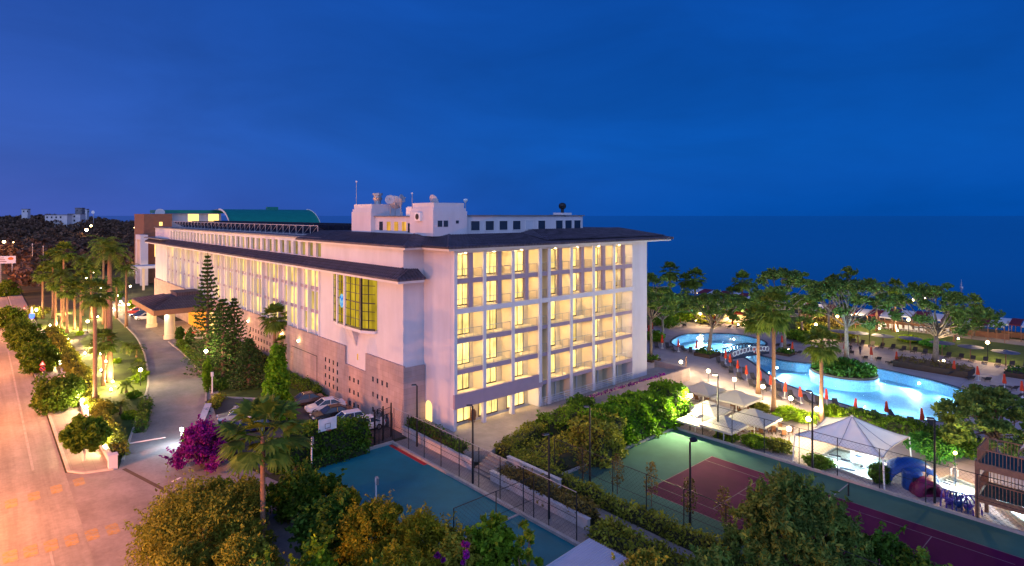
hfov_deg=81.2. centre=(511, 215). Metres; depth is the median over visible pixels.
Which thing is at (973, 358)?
sun lounger
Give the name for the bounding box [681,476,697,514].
sapling
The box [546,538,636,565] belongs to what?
roof
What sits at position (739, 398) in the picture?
square umbrella
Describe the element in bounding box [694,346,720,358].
planter box
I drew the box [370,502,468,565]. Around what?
shrub
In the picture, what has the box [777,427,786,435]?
dining table
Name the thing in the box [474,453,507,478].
garden steps
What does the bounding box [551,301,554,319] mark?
balcony door
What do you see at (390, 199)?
satellite dish
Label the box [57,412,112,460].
street tree
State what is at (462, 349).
balcony door
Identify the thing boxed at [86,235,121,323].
palm tree
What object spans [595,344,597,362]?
balcony door
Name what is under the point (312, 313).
facade window
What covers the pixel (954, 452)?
globe lamp
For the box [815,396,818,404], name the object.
sun lounger
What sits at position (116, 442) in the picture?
hedge
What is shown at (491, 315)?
balcony door
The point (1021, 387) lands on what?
closed parasol
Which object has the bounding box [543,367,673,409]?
balcony terrace
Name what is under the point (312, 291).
facade window
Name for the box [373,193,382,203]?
roof chimney
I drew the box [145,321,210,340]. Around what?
entrance paving
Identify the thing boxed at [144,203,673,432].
hotel building
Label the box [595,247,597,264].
balcony door
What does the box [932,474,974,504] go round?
paddling pool
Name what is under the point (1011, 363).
sun lounger
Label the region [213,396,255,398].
lawn kerb
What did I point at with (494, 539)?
leafy tree
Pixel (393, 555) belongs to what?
shrub
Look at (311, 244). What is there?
clerestory window
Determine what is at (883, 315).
beach pavilion
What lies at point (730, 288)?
palm tree
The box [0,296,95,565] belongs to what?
street
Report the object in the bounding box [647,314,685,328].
bush
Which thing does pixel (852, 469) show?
splash pool
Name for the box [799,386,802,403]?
closed parasol
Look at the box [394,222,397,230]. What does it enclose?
penthouse window
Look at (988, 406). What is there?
broadleaf tree
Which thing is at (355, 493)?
shrub
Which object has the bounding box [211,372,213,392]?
post lamp
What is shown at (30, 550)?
road marking
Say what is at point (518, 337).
balcony door
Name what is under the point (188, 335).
topiary bush
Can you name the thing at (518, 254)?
balcony door
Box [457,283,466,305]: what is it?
balcony door
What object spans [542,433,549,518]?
court lamp
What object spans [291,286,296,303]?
facade window
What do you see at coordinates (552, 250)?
balcony door
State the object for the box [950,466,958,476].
ladder rail
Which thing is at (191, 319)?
entrance screen
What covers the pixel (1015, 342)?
promenade
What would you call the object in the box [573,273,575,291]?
balcony door
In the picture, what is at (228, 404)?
car park
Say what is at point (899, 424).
hedge
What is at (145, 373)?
bush
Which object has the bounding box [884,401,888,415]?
closed parasol
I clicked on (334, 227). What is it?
solar collector row
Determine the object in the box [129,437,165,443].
barrier gate
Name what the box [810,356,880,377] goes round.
island plants
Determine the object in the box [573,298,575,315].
balcony door
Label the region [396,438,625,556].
court path
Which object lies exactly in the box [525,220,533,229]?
window frame
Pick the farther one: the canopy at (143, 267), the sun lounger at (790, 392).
the canopy at (143, 267)
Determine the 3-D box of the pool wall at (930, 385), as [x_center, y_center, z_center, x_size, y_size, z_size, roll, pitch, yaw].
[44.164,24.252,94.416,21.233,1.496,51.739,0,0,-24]
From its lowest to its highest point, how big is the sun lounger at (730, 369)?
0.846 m
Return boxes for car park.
[205,398,403,474]
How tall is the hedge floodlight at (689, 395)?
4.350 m
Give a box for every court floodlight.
[311,437,313,462]
[375,476,378,502]
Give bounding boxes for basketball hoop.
[318,416,336,431]
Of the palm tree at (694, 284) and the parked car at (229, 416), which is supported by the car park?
the parked car at (229, 416)
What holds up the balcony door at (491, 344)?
in the hotel building
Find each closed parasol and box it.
[782,381,786,398]
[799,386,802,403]
[825,388,828,399]
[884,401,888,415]
[920,408,924,420]
[976,366,980,380]
[1002,374,1006,387]
[1020,380,1023,397]
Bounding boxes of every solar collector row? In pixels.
[172,221,324,234]
[193,221,351,229]
[214,220,351,224]
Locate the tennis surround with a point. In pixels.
(668, 453)
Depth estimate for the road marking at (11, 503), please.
48.75 m
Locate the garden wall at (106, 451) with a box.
[41,332,111,460]
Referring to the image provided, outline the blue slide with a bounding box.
[884,456,938,490]
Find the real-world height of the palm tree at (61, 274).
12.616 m
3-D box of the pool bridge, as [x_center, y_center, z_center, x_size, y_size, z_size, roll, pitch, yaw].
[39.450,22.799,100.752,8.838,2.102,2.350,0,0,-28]
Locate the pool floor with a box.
[676,341,953,420]
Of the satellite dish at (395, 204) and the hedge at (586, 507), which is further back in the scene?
the satellite dish at (395, 204)
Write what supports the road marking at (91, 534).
on the driveway
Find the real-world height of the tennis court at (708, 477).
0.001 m
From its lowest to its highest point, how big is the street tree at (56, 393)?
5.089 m
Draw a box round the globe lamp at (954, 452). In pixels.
[953,451,956,486]
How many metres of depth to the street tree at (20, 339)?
99.17 m
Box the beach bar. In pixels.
[714,308,752,322]
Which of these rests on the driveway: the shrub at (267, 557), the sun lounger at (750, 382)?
the shrub at (267, 557)
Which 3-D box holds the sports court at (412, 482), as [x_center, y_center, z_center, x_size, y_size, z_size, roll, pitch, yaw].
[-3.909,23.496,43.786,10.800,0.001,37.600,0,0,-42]
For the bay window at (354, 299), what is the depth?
70.60 m
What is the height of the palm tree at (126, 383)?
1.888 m
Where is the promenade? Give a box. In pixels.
[790,313,1023,345]
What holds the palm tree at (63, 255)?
on the garden lawn at (123, 335)
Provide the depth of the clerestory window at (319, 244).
81.40 m
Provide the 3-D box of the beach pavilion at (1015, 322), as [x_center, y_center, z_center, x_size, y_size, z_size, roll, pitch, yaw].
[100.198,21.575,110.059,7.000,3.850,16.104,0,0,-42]
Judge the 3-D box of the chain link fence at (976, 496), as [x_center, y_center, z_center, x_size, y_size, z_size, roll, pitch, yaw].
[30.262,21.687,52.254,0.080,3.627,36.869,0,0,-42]
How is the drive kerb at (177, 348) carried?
on the driveway
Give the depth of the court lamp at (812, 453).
55.16 m
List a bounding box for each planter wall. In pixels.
[402,425,474,470]
[489,469,590,529]
[506,455,561,487]
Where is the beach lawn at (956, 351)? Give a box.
[685,312,1023,366]
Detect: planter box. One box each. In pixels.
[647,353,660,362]
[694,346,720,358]
[776,347,794,356]
[893,354,974,378]
[1004,365,1023,378]
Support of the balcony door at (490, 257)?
in the hotel building
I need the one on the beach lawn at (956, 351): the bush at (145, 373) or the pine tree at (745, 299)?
the pine tree at (745, 299)
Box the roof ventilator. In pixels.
[553,203,571,214]
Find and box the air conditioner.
[415,213,421,220]
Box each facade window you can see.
[257,261,260,274]
[257,279,260,293]
[257,297,260,311]
[273,264,277,277]
[273,282,277,298]
[291,267,296,281]
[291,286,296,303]
[291,307,296,323]
[312,270,317,286]
[312,291,317,309]
[312,313,317,330]
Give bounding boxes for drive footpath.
[170,341,218,399]
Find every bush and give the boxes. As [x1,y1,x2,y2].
[24,305,51,317]
[40,328,67,335]
[75,330,83,335]
[93,399,119,415]
[112,290,124,301]
[113,358,122,362]
[121,409,137,419]
[125,389,142,398]
[128,299,135,309]
[128,374,144,382]
[136,370,149,376]
[175,326,184,339]
[185,328,193,344]
[201,356,211,392]
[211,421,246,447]
[213,377,228,390]
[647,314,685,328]
[647,330,665,341]
[667,308,698,321]
[692,313,722,322]
[712,431,740,442]
[739,317,756,326]
[739,432,769,448]
[749,402,770,413]
[762,436,795,454]
[771,405,802,421]
[782,408,819,423]
[786,328,816,342]
[791,320,832,330]
[801,453,836,469]
[805,314,843,329]
[818,403,845,417]
[830,328,859,339]
[867,461,890,484]
[898,334,923,342]
[902,430,966,465]
[917,338,950,348]
[919,422,994,459]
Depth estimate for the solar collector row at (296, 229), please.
108.06 m
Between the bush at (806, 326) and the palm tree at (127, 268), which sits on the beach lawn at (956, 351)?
the bush at (806, 326)
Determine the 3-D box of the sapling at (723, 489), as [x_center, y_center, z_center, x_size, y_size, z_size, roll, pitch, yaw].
[15.873,21.923,44.820,1.352,3.160,1.519,0,0,-42]
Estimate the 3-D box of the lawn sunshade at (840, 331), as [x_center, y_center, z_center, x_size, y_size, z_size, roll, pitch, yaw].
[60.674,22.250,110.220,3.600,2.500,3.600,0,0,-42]
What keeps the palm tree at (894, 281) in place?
on the beach lawn at (956, 351)
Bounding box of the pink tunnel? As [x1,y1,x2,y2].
[909,476,944,496]
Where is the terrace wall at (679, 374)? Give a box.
[562,360,689,406]
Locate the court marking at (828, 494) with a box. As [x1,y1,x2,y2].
[644,456,1023,564]
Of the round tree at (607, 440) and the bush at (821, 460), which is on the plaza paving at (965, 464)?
the bush at (821, 460)
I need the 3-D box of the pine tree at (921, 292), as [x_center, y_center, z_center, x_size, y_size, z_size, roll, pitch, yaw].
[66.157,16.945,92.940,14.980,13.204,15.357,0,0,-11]
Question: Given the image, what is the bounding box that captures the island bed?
[811,367,877,380]
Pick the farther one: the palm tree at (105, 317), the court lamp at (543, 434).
the palm tree at (105, 317)
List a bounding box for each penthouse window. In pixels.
[379,222,382,229]
[387,222,390,230]
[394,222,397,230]
[402,222,405,230]
[471,221,479,229]
[486,221,493,229]
[500,221,506,229]
[513,221,519,229]
[526,221,532,228]
[538,221,544,228]
[556,220,562,228]
[565,220,571,227]
[574,220,579,227]
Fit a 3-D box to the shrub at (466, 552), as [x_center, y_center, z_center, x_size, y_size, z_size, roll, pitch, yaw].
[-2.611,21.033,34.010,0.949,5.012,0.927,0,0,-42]
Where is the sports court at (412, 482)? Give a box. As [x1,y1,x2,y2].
[294,444,575,565]
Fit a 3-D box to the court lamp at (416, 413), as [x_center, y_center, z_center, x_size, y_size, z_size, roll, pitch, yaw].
[-9.887,20.294,60.732,0.650,6.413,0.379,0,0,-11]
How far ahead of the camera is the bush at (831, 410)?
68.75 m
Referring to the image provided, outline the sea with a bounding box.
[1,216,1023,331]
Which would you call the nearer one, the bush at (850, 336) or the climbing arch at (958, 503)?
the climbing arch at (958, 503)
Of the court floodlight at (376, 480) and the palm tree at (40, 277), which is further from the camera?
the palm tree at (40, 277)
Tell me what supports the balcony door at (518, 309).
in the hotel building
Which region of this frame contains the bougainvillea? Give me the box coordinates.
[158,414,226,472]
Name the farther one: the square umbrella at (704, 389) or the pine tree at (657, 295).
the pine tree at (657, 295)
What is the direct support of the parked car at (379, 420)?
on the car park
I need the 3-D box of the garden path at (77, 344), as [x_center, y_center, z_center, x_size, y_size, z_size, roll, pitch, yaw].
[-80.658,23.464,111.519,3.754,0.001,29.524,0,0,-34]
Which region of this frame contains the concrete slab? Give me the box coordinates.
[205,407,217,424]
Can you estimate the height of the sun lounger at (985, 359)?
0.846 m
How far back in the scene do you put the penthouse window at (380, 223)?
75.75 m
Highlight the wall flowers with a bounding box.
[584,373,664,397]
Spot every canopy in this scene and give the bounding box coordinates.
[131,289,210,339]
[133,264,154,289]
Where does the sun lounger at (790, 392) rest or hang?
on the pool deck
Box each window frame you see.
[499,220,507,230]
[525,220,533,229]
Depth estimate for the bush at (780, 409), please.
69.78 m
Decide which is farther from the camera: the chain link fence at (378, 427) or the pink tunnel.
the chain link fence at (378, 427)
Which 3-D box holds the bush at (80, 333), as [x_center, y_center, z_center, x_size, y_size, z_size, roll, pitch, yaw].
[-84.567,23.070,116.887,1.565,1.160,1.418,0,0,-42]
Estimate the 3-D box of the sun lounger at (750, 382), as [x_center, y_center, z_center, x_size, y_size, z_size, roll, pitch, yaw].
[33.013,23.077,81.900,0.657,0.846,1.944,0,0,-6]
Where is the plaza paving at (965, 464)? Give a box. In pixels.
[680,386,1023,530]
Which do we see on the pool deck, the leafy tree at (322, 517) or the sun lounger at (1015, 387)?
the sun lounger at (1015, 387)
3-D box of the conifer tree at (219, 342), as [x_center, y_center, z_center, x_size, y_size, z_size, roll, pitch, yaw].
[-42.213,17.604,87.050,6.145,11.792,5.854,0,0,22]
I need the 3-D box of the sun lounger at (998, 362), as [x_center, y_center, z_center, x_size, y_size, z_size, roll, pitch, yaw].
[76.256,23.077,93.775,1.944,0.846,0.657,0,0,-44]
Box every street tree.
[0,279,23,296]
[0,304,28,327]
[1,316,41,341]
[6,327,50,352]
[14,337,60,373]
[28,372,86,415]
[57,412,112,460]
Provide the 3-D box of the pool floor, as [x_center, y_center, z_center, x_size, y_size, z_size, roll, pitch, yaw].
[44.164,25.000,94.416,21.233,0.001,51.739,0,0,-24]
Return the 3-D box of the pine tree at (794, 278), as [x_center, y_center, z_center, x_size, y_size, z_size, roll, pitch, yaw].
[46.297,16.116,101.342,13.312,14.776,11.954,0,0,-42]
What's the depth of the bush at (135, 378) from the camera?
83.93 m
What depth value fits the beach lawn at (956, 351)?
108.92 m
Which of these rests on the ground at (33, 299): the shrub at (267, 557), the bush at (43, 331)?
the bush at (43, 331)
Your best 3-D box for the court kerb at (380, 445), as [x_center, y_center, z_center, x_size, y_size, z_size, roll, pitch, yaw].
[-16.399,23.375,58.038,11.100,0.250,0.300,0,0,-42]
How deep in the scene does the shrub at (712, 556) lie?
35.94 m
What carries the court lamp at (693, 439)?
on the tennis surround
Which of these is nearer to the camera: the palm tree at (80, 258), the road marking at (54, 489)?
the road marking at (54, 489)
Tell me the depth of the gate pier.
55.28 m
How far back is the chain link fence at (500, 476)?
49.73 m
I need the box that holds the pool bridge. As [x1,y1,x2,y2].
[722,343,768,358]
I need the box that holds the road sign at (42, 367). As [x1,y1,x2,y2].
[39,360,45,377]
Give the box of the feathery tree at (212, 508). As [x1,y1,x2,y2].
[120,463,277,565]
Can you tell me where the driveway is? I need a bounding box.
[65,291,335,565]
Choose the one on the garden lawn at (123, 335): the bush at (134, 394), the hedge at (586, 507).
the bush at (134, 394)
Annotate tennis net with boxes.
[781,482,848,537]
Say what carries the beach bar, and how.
on the beach lawn at (956, 351)
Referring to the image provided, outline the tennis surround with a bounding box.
[569,430,1023,560]
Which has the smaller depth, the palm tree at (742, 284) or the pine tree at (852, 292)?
the pine tree at (852, 292)
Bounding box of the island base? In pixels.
[810,368,878,391]
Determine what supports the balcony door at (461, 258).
in the hotel building
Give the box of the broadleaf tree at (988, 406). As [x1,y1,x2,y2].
[930,383,1023,456]
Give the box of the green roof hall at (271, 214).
[215,207,319,222]
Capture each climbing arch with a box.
[940,488,956,509]
[949,491,968,513]
[956,494,982,515]
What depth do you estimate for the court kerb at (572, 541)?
49.52 m
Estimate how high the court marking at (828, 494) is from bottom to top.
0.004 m
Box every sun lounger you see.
[720,361,728,367]
[729,366,733,374]
[736,372,743,380]
[747,379,755,388]
[750,373,756,381]
[761,382,766,391]
[776,383,781,391]
[787,390,797,398]
[787,394,800,403]
[802,394,814,404]
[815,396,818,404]
[832,398,838,405]
[888,409,895,416]
[927,419,933,426]
[944,352,951,358]
[956,353,963,359]
[968,355,975,361]
[982,357,988,363]
[994,359,1000,366]
[1005,385,1019,390]
[1007,360,1014,367]
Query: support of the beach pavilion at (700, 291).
on the promenade
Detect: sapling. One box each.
[576,445,588,480]
[609,453,623,493]
[643,461,657,506]
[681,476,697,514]
[713,485,732,528]
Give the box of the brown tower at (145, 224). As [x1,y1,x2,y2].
[134,214,171,282]
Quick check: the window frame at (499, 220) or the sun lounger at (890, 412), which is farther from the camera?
the window frame at (499, 220)
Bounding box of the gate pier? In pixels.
[107,452,117,468]
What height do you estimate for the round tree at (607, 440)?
4.352 m
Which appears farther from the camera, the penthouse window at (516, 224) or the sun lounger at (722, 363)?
the sun lounger at (722, 363)
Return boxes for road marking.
[2,549,17,563]
[5,498,17,508]
[23,543,38,558]
[27,491,40,501]
[43,538,58,552]
[50,484,62,493]
[64,533,79,546]
[73,477,85,486]
[84,528,100,541]
[104,522,120,535]
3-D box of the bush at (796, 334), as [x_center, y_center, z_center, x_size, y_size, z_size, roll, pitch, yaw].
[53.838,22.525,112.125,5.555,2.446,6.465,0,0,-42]
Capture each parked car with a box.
[128,307,141,314]
[130,310,146,317]
[135,313,146,320]
[216,405,239,423]
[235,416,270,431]
[294,391,324,406]
[304,396,345,412]
[309,403,352,420]
[336,408,363,418]
[360,414,385,429]
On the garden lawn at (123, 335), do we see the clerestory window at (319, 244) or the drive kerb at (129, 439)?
the drive kerb at (129, 439)
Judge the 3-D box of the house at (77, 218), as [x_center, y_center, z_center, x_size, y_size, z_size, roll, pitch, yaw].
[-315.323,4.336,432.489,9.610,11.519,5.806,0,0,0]
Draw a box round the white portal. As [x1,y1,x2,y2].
[135,234,147,285]
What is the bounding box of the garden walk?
[565,492,695,559]
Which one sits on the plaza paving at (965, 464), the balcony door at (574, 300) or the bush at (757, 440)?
the bush at (757, 440)
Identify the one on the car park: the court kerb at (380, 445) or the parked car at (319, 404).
the parked car at (319, 404)
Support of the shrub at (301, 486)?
on the driveway
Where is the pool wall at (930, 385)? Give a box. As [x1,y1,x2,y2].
[672,333,959,396]
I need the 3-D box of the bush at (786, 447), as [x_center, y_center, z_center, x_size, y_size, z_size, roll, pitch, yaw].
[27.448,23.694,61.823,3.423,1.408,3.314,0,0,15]
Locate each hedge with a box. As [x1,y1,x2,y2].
[45,325,92,389]
[79,386,130,457]
[130,394,154,432]
[174,339,202,366]
[201,364,217,392]
[204,392,227,408]
[216,335,267,366]
[263,362,324,393]
[266,412,372,474]
[405,416,471,453]
[490,417,550,458]
[497,462,602,524]
[511,427,595,470]
[517,455,750,565]
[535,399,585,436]
[579,377,693,448]
[584,514,693,565]
[842,406,889,428]
[878,414,973,457]
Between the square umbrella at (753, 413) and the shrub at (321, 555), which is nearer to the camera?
the shrub at (321, 555)
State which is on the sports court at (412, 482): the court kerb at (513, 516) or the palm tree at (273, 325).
the court kerb at (513, 516)
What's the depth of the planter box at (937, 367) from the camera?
90.07 m
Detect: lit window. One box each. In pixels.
[188,214,198,220]
[208,214,218,220]
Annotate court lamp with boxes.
[411,384,417,446]
[466,404,473,483]
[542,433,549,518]
[584,405,590,481]
[689,437,697,524]
[712,374,718,437]
[806,390,813,467]
[926,417,935,502]
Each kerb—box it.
[5,288,113,473]
[117,318,148,460]
[168,341,206,400]
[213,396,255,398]
[290,440,392,472]
[392,441,580,545]
[465,514,519,538]
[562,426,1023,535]
[670,333,962,421]
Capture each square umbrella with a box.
[676,411,710,431]
[686,381,725,400]
[688,400,732,430]
[699,415,748,440]
[710,390,761,410]
[728,408,781,432]
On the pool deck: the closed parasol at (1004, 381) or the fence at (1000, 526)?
the closed parasol at (1004, 381)
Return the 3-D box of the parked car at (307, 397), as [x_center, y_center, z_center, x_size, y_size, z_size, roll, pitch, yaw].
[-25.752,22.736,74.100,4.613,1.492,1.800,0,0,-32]
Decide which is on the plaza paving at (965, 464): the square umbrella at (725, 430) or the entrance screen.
the square umbrella at (725, 430)
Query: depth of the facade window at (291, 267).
87.69 m
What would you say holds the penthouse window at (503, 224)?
in the hotel building
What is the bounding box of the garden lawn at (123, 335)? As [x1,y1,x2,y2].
[34,307,146,461]
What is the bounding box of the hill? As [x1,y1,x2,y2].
[1,224,153,293]
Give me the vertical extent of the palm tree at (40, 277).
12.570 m
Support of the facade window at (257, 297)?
in the hotel building
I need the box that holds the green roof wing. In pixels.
[150,209,222,226]
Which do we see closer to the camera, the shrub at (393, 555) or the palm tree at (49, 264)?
the shrub at (393, 555)
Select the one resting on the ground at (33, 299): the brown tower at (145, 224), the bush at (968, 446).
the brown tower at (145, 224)
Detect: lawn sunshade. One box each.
[830,329,848,342]
[849,331,868,344]
[871,334,894,345]
[898,336,922,350]
[929,340,954,355]
[957,344,983,357]
[991,349,1020,365]
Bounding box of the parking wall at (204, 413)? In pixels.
[197,403,211,423]
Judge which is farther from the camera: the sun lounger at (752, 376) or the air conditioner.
the sun lounger at (752, 376)
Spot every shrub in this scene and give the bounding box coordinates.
[153,537,218,565]
[211,515,287,565]
[217,475,272,530]
[249,541,320,565]
[265,456,347,523]
[288,529,348,565]
[330,486,369,542]
[330,489,405,565]
[362,536,441,565]
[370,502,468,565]
[372,552,407,565]
[431,523,484,565]
[433,552,445,562]
[460,540,470,565]
[512,519,543,565]
[611,547,668,565]
[685,542,734,565]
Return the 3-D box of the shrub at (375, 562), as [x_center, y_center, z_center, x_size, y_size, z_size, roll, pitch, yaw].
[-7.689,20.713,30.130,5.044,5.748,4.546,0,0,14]
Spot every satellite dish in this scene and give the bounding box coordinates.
[385,195,394,215]
[389,196,402,215]
[400,194,405,215]
[430,194,438,202]
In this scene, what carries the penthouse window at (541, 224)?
in the hotel building
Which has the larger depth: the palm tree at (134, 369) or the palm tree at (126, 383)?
the palm tree at (134, 369)
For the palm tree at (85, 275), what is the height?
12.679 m
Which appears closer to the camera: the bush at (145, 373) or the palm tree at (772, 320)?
the palm tree at (772, 320)
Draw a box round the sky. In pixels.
[0,0,1023,215]
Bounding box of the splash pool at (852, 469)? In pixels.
[819,446,888,483]
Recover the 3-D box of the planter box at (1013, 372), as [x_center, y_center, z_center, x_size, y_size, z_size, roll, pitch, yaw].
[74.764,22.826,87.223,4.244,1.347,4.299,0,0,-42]
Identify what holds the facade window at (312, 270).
in the hotel building
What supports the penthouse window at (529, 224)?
in the hotel building
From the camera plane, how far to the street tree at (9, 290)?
174.06 m
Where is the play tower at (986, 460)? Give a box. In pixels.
[975,436,1023,517]
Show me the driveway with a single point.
(119, 495)
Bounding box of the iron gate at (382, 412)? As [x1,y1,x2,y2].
[374,403,391,444]
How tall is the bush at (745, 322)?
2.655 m
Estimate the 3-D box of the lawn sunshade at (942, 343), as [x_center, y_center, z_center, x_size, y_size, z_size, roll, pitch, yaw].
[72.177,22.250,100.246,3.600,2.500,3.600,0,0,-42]
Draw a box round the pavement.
[9,293,107,470]
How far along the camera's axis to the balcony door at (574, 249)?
77.01 m
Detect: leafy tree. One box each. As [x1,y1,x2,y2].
[284,482,368,565]
[459,509,524,565]
[717,463,877,565]
[857,521,916,565]
[910,546,952,565]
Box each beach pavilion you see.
[688,289,779,306]
[799,303,902,330]
[871,308,1011,342]
[996,318,1023,339]
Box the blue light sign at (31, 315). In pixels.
[29,306,34,318]
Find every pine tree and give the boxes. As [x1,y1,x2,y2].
[647,272,679,356]
[647,286,692,332]
[654,288,724,321]
[678,289,745,352]
[726,295,777,319]
[746,267,822,348]
[775,293,826,329]
[800,266,903,358]
[801,281,860,344]
[886,281,1005,361]
[942,312,1001,335]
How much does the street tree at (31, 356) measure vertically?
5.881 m
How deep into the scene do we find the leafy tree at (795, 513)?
36.63 m
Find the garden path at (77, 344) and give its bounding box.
[70,329,92,354]
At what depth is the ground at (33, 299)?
136.47 m
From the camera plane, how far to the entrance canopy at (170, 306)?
115.97 m
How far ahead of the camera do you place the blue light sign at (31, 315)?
119.61 m
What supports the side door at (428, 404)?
in the hotel building
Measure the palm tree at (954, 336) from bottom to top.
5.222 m
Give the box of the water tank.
[406,207,411,215]
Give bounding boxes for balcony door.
[457,254,466,276]
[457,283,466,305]
[457,313,468,334]
[457,342,468,364]
[457,373,468,390]
[457,406,470,422]
[478,399,497,416]
[486,252,495,273]
[486,280,495,301]
[486,309,496,329]
[486,337,496,358]
[486,367,495,383]
[506,392,523,408]
[515,251,522,271]
[515,278,522,298]
[515,306,522,325]
[515,333,522,352]
[515,361,522,376]
[551,249,554,268]
[551,275,554,293]
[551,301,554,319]
[551,327,554,345]
[551,354,554,373]
[573,248,575,266]
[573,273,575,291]
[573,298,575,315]
[573,323,575,341]
[573,349,575,367]
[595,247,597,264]
[595,271,597,288]
[595,295,597,312]
[595,319,597,336]
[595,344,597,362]
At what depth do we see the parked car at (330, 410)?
68.51 m
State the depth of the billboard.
195.88 m
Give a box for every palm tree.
[30,265,51,318]
[37,248,66,318]
[44,271,65,326]
[47,268,75,328]
[49,240,77,321]
[54,278,78,333]
[60,277,83,329]
[68,269,91,330]
[71,253,93,315]
[75,276,116,398]
[76,262,101,318]
[84,327,121,385]
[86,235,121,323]
[87,241,131,382]
[91,278,121,328]
[106,276,130,318]
[110,397,131,413]
[114,263,139,326]
[115,377,135,393]
[118,341,135,354]
[127,344,147,356]
[127,357,147,373]
[212,392,316,541]
[258,302,287,344]
[271,334,286,354]
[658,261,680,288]
[677,271,691,313]
[683,267,705,314]
[725,286,739,298]
[730,269,753,295]
[739,301,770,393]
[745,285,796,412]
[799,323,841,421]
[864,280,889,330]
[884,277,903,332]
[944,315,962,341]
[969,298,984,307]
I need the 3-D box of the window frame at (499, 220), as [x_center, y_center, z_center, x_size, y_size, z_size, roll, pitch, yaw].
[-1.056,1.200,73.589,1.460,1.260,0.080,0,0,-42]
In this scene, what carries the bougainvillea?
on the driveway
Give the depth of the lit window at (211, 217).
228.40 m
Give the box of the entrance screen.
[188,312,205,329]
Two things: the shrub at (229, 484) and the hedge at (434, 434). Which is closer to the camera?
the shrub at (229, 484)
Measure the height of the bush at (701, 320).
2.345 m
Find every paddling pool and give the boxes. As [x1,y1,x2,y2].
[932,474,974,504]
[999,500,1023,526]
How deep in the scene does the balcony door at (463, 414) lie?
65.06 m
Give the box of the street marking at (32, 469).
[3,328,54,565]
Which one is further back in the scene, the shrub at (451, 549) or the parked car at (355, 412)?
the parked car at (355, 412)
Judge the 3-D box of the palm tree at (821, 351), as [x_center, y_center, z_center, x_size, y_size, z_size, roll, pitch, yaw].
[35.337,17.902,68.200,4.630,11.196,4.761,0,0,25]
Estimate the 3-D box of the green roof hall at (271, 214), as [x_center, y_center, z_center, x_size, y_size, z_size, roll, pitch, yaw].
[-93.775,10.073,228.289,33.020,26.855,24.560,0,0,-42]
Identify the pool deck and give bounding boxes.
[647,320,1023,457]
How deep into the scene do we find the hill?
204.97 m
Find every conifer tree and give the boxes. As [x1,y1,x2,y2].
[180,252,231,375]
[198,298,242,378]
[217,296,252,367]
[227,338,266,390]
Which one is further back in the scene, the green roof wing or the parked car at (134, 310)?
the green roof wing
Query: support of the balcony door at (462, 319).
in the hotel building
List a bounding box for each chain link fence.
[350,413,392,446]
[394,407,576,540]
[407,413,462,450]
[453,476,533,536]
[554,438,882,565]
[675,396,1023,530]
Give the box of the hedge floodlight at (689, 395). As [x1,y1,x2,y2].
[687,394,692,429]
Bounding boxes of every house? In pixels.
[22,209,29,217]
[44,214,71,226]
[71,214,85,223]
[75,208,84,213]
[85,209,88,219]
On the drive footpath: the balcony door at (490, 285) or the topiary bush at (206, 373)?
the topiary bush at (206, 373)
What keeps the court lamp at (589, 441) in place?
on the tennis surround
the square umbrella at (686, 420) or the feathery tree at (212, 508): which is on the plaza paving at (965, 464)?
the square umbrella at (686, 420)
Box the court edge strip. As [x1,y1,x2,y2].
[389,445,426,464]
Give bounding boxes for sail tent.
[792,415,911,488]
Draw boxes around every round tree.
[565,392,595,409]
[567,408,628,469]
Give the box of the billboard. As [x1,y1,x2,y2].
[0,256,15,282]
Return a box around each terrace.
[418,404,553,461]
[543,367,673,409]
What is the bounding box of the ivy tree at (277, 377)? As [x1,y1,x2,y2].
[260,343,296,420]
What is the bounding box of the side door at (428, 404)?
[426,400,431,421]
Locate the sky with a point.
(108, 107)
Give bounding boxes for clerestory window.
[310,242,312,255]
[318,243,320,256]
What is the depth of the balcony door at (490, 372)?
67.58 m
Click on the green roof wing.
(194, 217)
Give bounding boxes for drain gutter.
[122,468,239,530]
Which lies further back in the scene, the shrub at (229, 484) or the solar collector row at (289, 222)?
the solar collector row at (289, 222)
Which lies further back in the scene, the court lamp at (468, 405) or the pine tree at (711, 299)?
the pine tree at (711, 299)
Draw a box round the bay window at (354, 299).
[332,273,376,345]
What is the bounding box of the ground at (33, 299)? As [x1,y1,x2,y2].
[7,291,1023,551]
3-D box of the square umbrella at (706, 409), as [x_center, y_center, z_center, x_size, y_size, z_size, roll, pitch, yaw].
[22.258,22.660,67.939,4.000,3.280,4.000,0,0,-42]
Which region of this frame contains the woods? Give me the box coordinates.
[0,214,133,287]
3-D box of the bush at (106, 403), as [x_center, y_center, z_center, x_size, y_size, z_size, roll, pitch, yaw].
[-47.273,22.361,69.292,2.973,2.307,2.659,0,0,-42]
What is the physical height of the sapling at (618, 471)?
3.400 m
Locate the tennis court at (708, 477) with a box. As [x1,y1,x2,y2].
[647,457,1023,565]
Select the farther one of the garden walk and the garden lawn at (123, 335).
the garden lawn at (123, 335)
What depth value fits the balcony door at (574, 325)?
77.01 m

